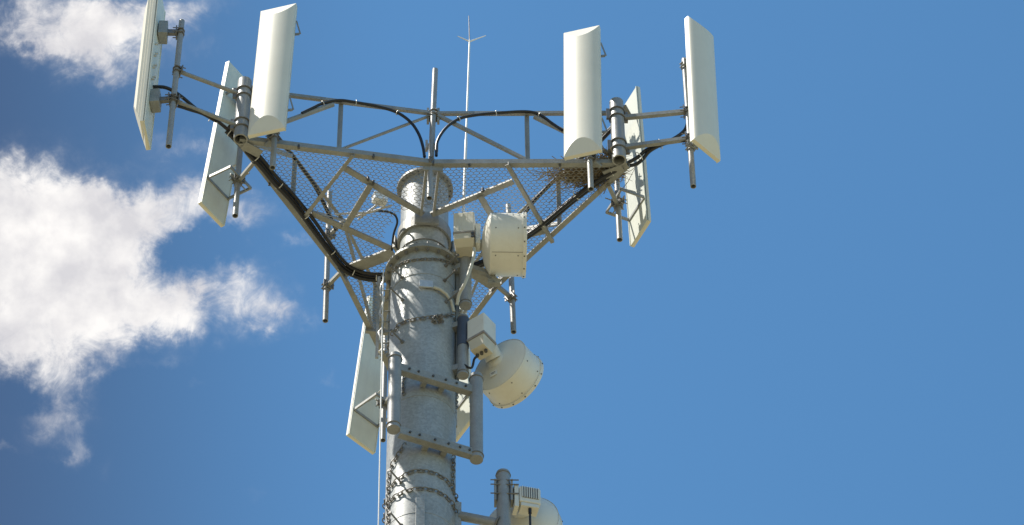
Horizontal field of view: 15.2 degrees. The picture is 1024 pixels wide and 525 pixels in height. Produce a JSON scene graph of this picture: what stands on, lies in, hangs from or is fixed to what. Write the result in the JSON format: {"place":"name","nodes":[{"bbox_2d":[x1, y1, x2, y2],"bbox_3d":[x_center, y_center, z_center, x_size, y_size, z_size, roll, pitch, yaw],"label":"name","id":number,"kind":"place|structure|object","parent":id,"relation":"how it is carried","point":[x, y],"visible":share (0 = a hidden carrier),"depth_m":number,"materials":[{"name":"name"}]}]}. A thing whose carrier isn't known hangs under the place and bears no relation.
{"place":"outdoors","nodes":[
{"label":"outdoors","id":0,"kind":"place"},
{"bbox_2d":[0,0,1023,524],"label":"sky","id":1,"kind":"structure","parent":0,"point":[826,328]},
{"label":"ground","id":2,"kind":"structure","parent":0,"visible":0},
{"bbox_2d":[385,167,460,524],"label":"monopole","id":3,"kind":"object","parent":2,"relation":"on","point":[424,287],"visible":0.85,"depth_m":36.43,"materials":[{"name":"metal"}]},
{"bbox_2d":[378,269,383,524],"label":"thin wire","id":4,"kind":"object","parent":3,"relation":"hanging from","point":[380,397],"visible":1,"depth_m":36.38,"materials":[{"name":"grey metal"}]},
{"bbox_2d":[375,274,390,358],"bbox_3d":[-1.227,0.508,37.397,0.191,1.229,0.081,1,-51,-1],"label":"cable ladder","id":5,"kind":"object","parent":3,"relation":"attached to","point":[378,314],"visible":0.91,"depth_m":37.37,"materials":[{"name":"metal"}]},
{"bbox_2d":[386,442,405,524],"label":"chain","id":6,"kind":"object","parent":3,"relation":"hanging from","point":[388,482],"visible":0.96,"depth_m":35.15,"materials":[{"name":"metal"}]},
{"bbox_2d":[401,377,405,395],"bbox_3d":[-1.014,1.139,36.037,0.050,0.324,0.046,1,-51,-1],"label":"chain","id":7,"kind":"object","parent":3,"relation":"hanging from","point":[403,383],"visible":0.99,"depth_m":36.01,"materials":[{"name":"metal"}]},
{"bbox_2d":[382,486,457,524],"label":"chain","id":8,"kind":"object","parent":3,"relation":"attached to","point":[428,489],"visible":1,"depth_m":34.89,"materials":[{"name":"metal"}]},
{"bbox_2d":[382,469,458,508],"bbox_3d":[-0.837,2.182,35.228,0.711,0.119,0.715,1,-51,-1],"label":"chain","id":9,"kind":"object","parent":3,"relation":"attached to","point":[433,473],"visible":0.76,"depth_m":35.06,"materials":[{"name":"metal"}]},
{"bbox_2d":[386,312,455,349],"bbox_3d":[-0.857,0.727,37.004,0.709,0.314,0.715,1,-51,-1],"label":"chain","id":10,"kind":"object","parent":3,"relation":"attached to","point":[438,318],"visible":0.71,"depth_m":36.74,"materials":[{"name":"metal"}]},
{"bbox_2d":[391,257,452,271],"bbox_3d":[-0.887,0.001,37.490,0.606,0.130,0.196,-3,-51,2],"label":"chain","id":11,"kind":"object","parent":3,"relation":"hanging from","point":[428,258],"visible":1,"depth_m":37.44,"materials":[{"name":"metal"}]},
{"bbox_2d":[230,76,630,369],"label":"antenna platform","id":12,"kind":"structure","parent":3,"relation":"attached to","point":[616,111],"depth_m":37.85,"materials":[{"name":"metal"}]},
{"bbox_2d":[166,19,237,148],"bbox_3d":[-3.024,-1.667,37.628,0.685,1.982,0.131,19,-53,-16],"label":"mounting pipe","id":13,"kind":"object","parent":12,"relation":"attached to","point":[177,71],"visible":1,"depth_m":37.49,"materials":[{"name":"metal"}]},
{"bbox_2d":[134,0,184,149],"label":"panel antenna","id":14,"kind":"object","parent":13,"relation":"attached to","point":[149,100],"visible":1,"depth_m":37.56,"materials":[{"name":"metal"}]},
{"bbox_2d":[177,105,216,122],"bbox_3d":[-3.069,-1.460,37.389,0.410,0.060,0.055,19,-53,-16],"label":"cable","id":15,"kind":"object","parent":13,"relation":"attached to","point":[197,112],"visible":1,"depth_m":37.36,"materials":[{"name":"black rubber"}]},
{"bbox_2d":[232,106,254,217],"bbox_3d":[-2.626,-1.215,38.002,0.127,1.980,0.461,19,-53,-16],"label":"mounting pipe","id":16,"kind":"object","parent":12,"relation":"attached to","point":[239,181],"visible":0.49,"depth_m":37.66,"materials":[{"name":"metal"}]},
{"bbox_2d":[198,61,251,226],"bbox_3d":[-2.740,-1.258,38.306,0.473,2.114,0.375,-24,-53,26],"label":"panel antenna","id":17,"kind":"object","parent":16,"relation":"attached to","point":[215,195],"visible":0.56,"depth_m":38.08,"materials":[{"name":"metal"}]},
{"bbox_2d":[153,85,384,282],"bbox_3d":[-2.319,-0.818,37.913,0.461,0.660,3.029,-37,-59,26],"label":"cable bundle","id":18,"kind":"object","parent":12,"relation":"attached to","point":[280,185],"visible":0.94,"depth_m":37.85,"materials":[{"name":"black rubber"}]},
{"bbox_2d":[264,132,279,169],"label":"mounting pipe","id":19,"kind":"object","parent":12,"relation":"attached to","point":[273,139],"visible":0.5,"depth_m":37.22,"materials":[{"name":"metal"}]},
{"bbox_2d":[248,3,300,138],"bbox_3d":[-2.308,-1.867,37.834,0.383,2.105,0.380,-34,-58,24],"label":"panel antenna","id":20,"kind":"object","parent":19,"relation":"attached to","point":[271,97],"visible":1,"depth_m":37.67,"materials":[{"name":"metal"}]},
{"bbox_2d":[250,103,337,231],"bbox_3d":[-2.182,-0.959,38.411,0.040,0.327,1.663,-24,-54,18],"label":"rail cable","id":21,"kind":"object","parent":12,"relation":"attached to","point":[313,183],"visible":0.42,"depth_m":38.68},
{"bbox_2d":[321,190,344,322],"bbox_3d":[-1.817,-0.142,38.890,0.132,1.982,0.326,22,-54,-17],"label":"mounting pipe","id":22,"kind":"object","parent":12,"relation":"attached to","point":[327,284],"visible":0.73,"depth_m":38.55,"materials":[{"name":"metal"}]},
{"bbox_2d":[301,99,425,157],"bbox_3d":[-1.464,-1.353,37.818,1.253,0.771,0.058,7,-51,-6],"label":"rail cable","id":23,"kind":"object","parent":12,"relation":"attached to","point":[322,103],"visible":1,"depth_m":38.02,"materials":[{"name":"rubber"}]},
{"bbox_2d":[335,197,391,221],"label":"loose conduits","id":24,"kind":"object","parent":12,"relation":"on","point":[373,207],"visible":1,"depth_m":38.02,"materials":[{"name":"metal"}]},
{"bbox_2d":[357,210,397,250],"bbox_3d":[-1.329,-0.404,38.069,0.594,0.210,0.289,33,-58,-24],"label":"cable","id":25,"kind":"object","parent":12,"relation":"on","point":[396,225],"visible":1,"depth_m":38.10,"materials":[{"name":"black rubber"}]},
{"bbox_2d":[371,191,387,206],"bbox_3d":[-1.310,-0.625,37.995,0.150,0.098,0.100,19,-53,-16],"label":"junction box","id":26,"kind":"object","parent":12,"relation":"on","point":[378,199],"visible":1,"depth_m":37.97,"materials":[{"name":"white plastic"}]},
{"bbox_2d":[379,315,387,441],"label":"mounting pipe","id":27,"kind":"object","parent":12,"relation":"attached to","point":[384,404],"visible":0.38,"depth_m":39.61,"materials":[{"name":"metal"}]},
{"bbox_2d":[346,295,387,454],"bbox_3d":[-1.352,1.075,40.234,0.375,2.110,0.526,38,-55,-25],"label":"panel antenna","id":28,"kind":"object","parent":27,"relation":"attached to","point":[363,425],"visible":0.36,"depth_m":39.98,"materials":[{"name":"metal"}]},
{"bbox_2d":[426,68,437,199],"bbox_3d":[-0.783,-1.282,37.968,0.139,1.983,0.132,-18,-53,13],"label":"mounting pipe","id":29,"kind":"object","parent":12,"relation":"attached to","point":[433,113],"visible":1,"depth_m":37.95,"materials":[{"name":"metal"}]},
{"bbox_2d":[458,16,485,212],"bbox_3d":[-0.414,-1.489,39.482,0.304,3.597,0.080,1,-51,-1],"label":"lightning rod","id":30,"kind":"object","parent":12,"relation":"attached to","point":[465,145],"visible":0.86,"depth_m":39.59,"materials":[{"name":"metal"}]},
{"bbox_2d":[435,110,562,156],"bbox_3d":[-0.126,-1.280,37.913,1.270,0.731,0.058,0,-51,-1],"label":"rail cable","id":31,"kind":"object","parent":12,"relation":"attached to","point":[496,113],"visible":1,"depth_m":38.11,"materials":[{"name":"rubber"}]},
{"bbox_2d":[498,203,517,333],"bbox_3d":[-0.070,-0.007,39.020,0.118,1.982,0.307,-32,-57,23],"label":"mounting pipe","id":32,"kind":"object","parent":12,"relation":"attached to","point":[510,297],"visible":0.52,"depth_m":38.62,"materials":[{"name":"metal"}]},
{"bbox_2d":[524,128,610,212],"bbox_3d":[0.471,-0.777,38.590,0.040,0.327,1.739,33,-58,-24],"label":"rail cable","id":33,"kind":"object","parent":12,"relation":"attached to","point":[606,135],"visible":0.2,"depth_m":38.76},
{"bbox_2d":[473,124,685,266],"bbox_3d":[0.564,-0.706,38.052,2.691,0.683,0.336,-27,-55,20],"label":"cable bundle","id":34,"kind":"object","parent":12,"relation":"attached to","point":[563,208],"visible":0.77,"depth_m":37.83,"materials":[{"name":"black rubber"}]},
{"bbox_2d":[526,145,637,201],"bbox_3d":[0.700,-0.926,37.832,1.155,0.595,0.755,1,-51,-1],"label":"bird nest","id":35,"kind":"object","parent":12,"relation":"on","point":[578,171],"visible":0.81,"depth_m":37.75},
{"bbox_2d":[585,112,603,190],"bbox_3d":[0.809,-1.315,37.959,0.204,1.980,0.122,30,-57,-23],"label":"mounting pipe","id":36,"kind":"object","parent":12,"relation":"attached to","point":[590,161],"visible":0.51,"depth_m":37.43,"materials":[{"name":"metal"}]},
{"bbox_2d":[564,25,607,160],"bbox_3d":[0.745,-1.665,38.035,0.366,2.106,0.390,-37,-59,26],"label":"panel antenna","id":37,"kind":"object","parent":36,"relation":"attached to","point":[583,118],"visible":1,"depth_m":37.88,"materials":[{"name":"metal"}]},
{"bbox_2d":[606,178,623,241],"bbox_3d":[1.007,-0.992,38.226,0.127,1.980,0.461,-10,-51,7],"label":"mounting pipe","id":38,"kind":"object","parent":12,"relation":"attached to","point":[616,204],"visible":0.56,"depth_m":37.85,"materials":[{"name":"metal"}]},
{"bbox_2d":[605,86,650,246],"bbox_3d":[1.109,-1.023,38.558,0.443,2.102,0.375,19,-52,-18],"label":"panel antenna","id":39,"kind":"object","parent":38,"relation":"attached to","point":[636,190],"visible":0.65,"depth_m":38.28,"materials":[{"name":"plastic"}]},
{"bbox_2d":[624,57,695,188],"bbox_3d":[1.450,-1.373,37.919,0.680,1.982,0.132,-3,-51,2],"label":"mounting pipe","id":40,"kind":"object","parent":12,"relation":"attached to","point":[657,114],"visible":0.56,"depth_m":37.77,"materials":[{"name":"metal"}]},
{"bbox_2d":[629,140,684,167],"bbox_3d":[1.393,-1.070,37.677,0.673,0.237,0.078,-14,-52,11],"label":"cable","id":41,"kind":"object","parent":40,"relation":"attached to","point":[646,154],"visible":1,"depth_m":37.69,"materials":[{"name":"black rubber"}]},
{"bbox_2d":[680,16,719,162],"bbox_3d":[1.817,-1.674,38.038,0.375,2.101,0.406,38,-61,-25],"label":"panel antenna","id":42,"kind":"object","parent":40,"relation":"attached to","point":[699,61],"visible":1,"depth_m":37.79,"materials":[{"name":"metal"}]},
{"bbox_2d":[386,351,483,464],"bbox_3d":[-0.718,1.339,35.653,0.962,1.169,0.178,17,-53,-14],"label":"pipe frame","id":43,"kind":"object","parent":3,"relation":"attached to","point":[472,390],"visible":1,"depth_m":35.55,"materials":[{"name":"metal"}]},
{"bbox_2d":[451,455,455,493],"bbox_3d":[-0.540,1.944,35.294,0.052,0.518,0.056,13,-52,-11],"label":"chain","id":44,"kind":"object","parent":3,"relation":"hanging from","point":[453,473],"visible":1,"depth_m":35.29,"materials":[{"name":"metal"}]},
{"bbox_2d":[455,393,458,412],"bbox_3d":[-0.531,1.320,36.212,0.055,0.364,0.041,22,-54,-18],"label":"chain","id":45,"kind":"object","parent":3,"relation":"hanging from","point":[456,401],"visible":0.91,"depth_m":36.22,"materials":[{"name":"metal"}]},
{"bbox_2d":[452,313,468,379],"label":"dish pipe","id":46,"kind":"object","parent":3,"relation":"attached to","point":[460,369],"visible":1,"depth_m":36.59,"materials":[{"name":"grey metal"}]},
{"bbox_2d":[464,312,500,368],"bbox_3d":[-0.287,0.865,36.683,0.310,0.680,0.379,-30,-56,22],"label":"radio unit","id":47,"kind":"object","parent":46,"relation":"attached to","point":[481,334],"visible":1,"depth_m":36.64,"materials":[{"name":"white plastic"}]},
{"bbox_2d":[475,339,543,408],"bbox_3d":[-0.061,1.039,36.836,0.645,0.646,0.391,-30,-56,22],"label":"drum dish","id":48,"kind":"object","parent":47,"relation":"attached to","point":[512,373],"visible":0.94,"depth_m":36.65,"materials":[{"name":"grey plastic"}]},
{"bbox_2d":[452,256,471,310],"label":"dish pipe","id":49,"kind":"object","parent":3,"relation":"attached to","point":[465,302],"visible":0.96,"depth_m":37.33,"materials":[{"name":"metal"}]},
{"bbox_2d":[453,212,480,257],"bbox_3d":[-0.439,-0.279,37.746,0.266,0.457,0.231,-5,-51,3],"label":"radio unit","id":50,"kind":"object","parent":49,"relation":"attached to","point":[466,233],"visible":0.97,"depth_m":37.62,"materials":[{"name":"white plastic"}]},
{"bbox_2d":[472,212,526,286],"bbox_3d":[-0.159,-0.160,37.641,0.610,0.705,0.659,1,-51,-1],"label":"drum dish","id":51,"kind":"object","parent":49,"relation":"attached to","point":[503,247],"visible":1,"depth_m":37.41,"materials":[{"name":"metal"}]},
{"bbox_2d":[455,247,475,304],"bbox_3d":[-0.461,0.123,37.134,0.257,0.693,0.078,-34,-58,24],"label":"conduit","id":52,"kind":"object","parent":3,"relation":"attached to","point":[467,275],"visible":1,"depth_m":37.03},
{"bbox_2d":[458,468,518,524],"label":"dish pipe","id":53,"kind":"object","parent":3,"relation":"attached to","point":[503,484],"visible":1,"depth_m":34.94,"materials":[{"name":"metal"}]},
{"bbox_2d":[512,483,540,524],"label":"radio unit","id":54,"kind":"object","parent":53,"relation":"attached to","point":[526,501],"visible":1,"depth_m":34.99,"materials":[{"name":"metal"}]},
{"bbox_2d":[489,497,562,524],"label":"drum dish","id":55,"kind":"object","parent":54,"relation":"attached to","point":[548,513],"visible":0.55,"depth_m":35.20,"materials":[{"name":"white plastic"}]},
{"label":"mounting pipe","id":56,"kind":"object","parent":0,"visible":0},
{"bbox_2d":[456,288,470,441],"bbox_3d":[-0.632,0.936,40.138,0.396,2.106,0.488,21,-52,-22],"label":"panel antenna","id":57,"kind":"object","parent":56,"relation":"attached to","point":[463,415],"visible":0.03,"depth_m":39.57,"materials":[{"name":"plastic"}]}
]}

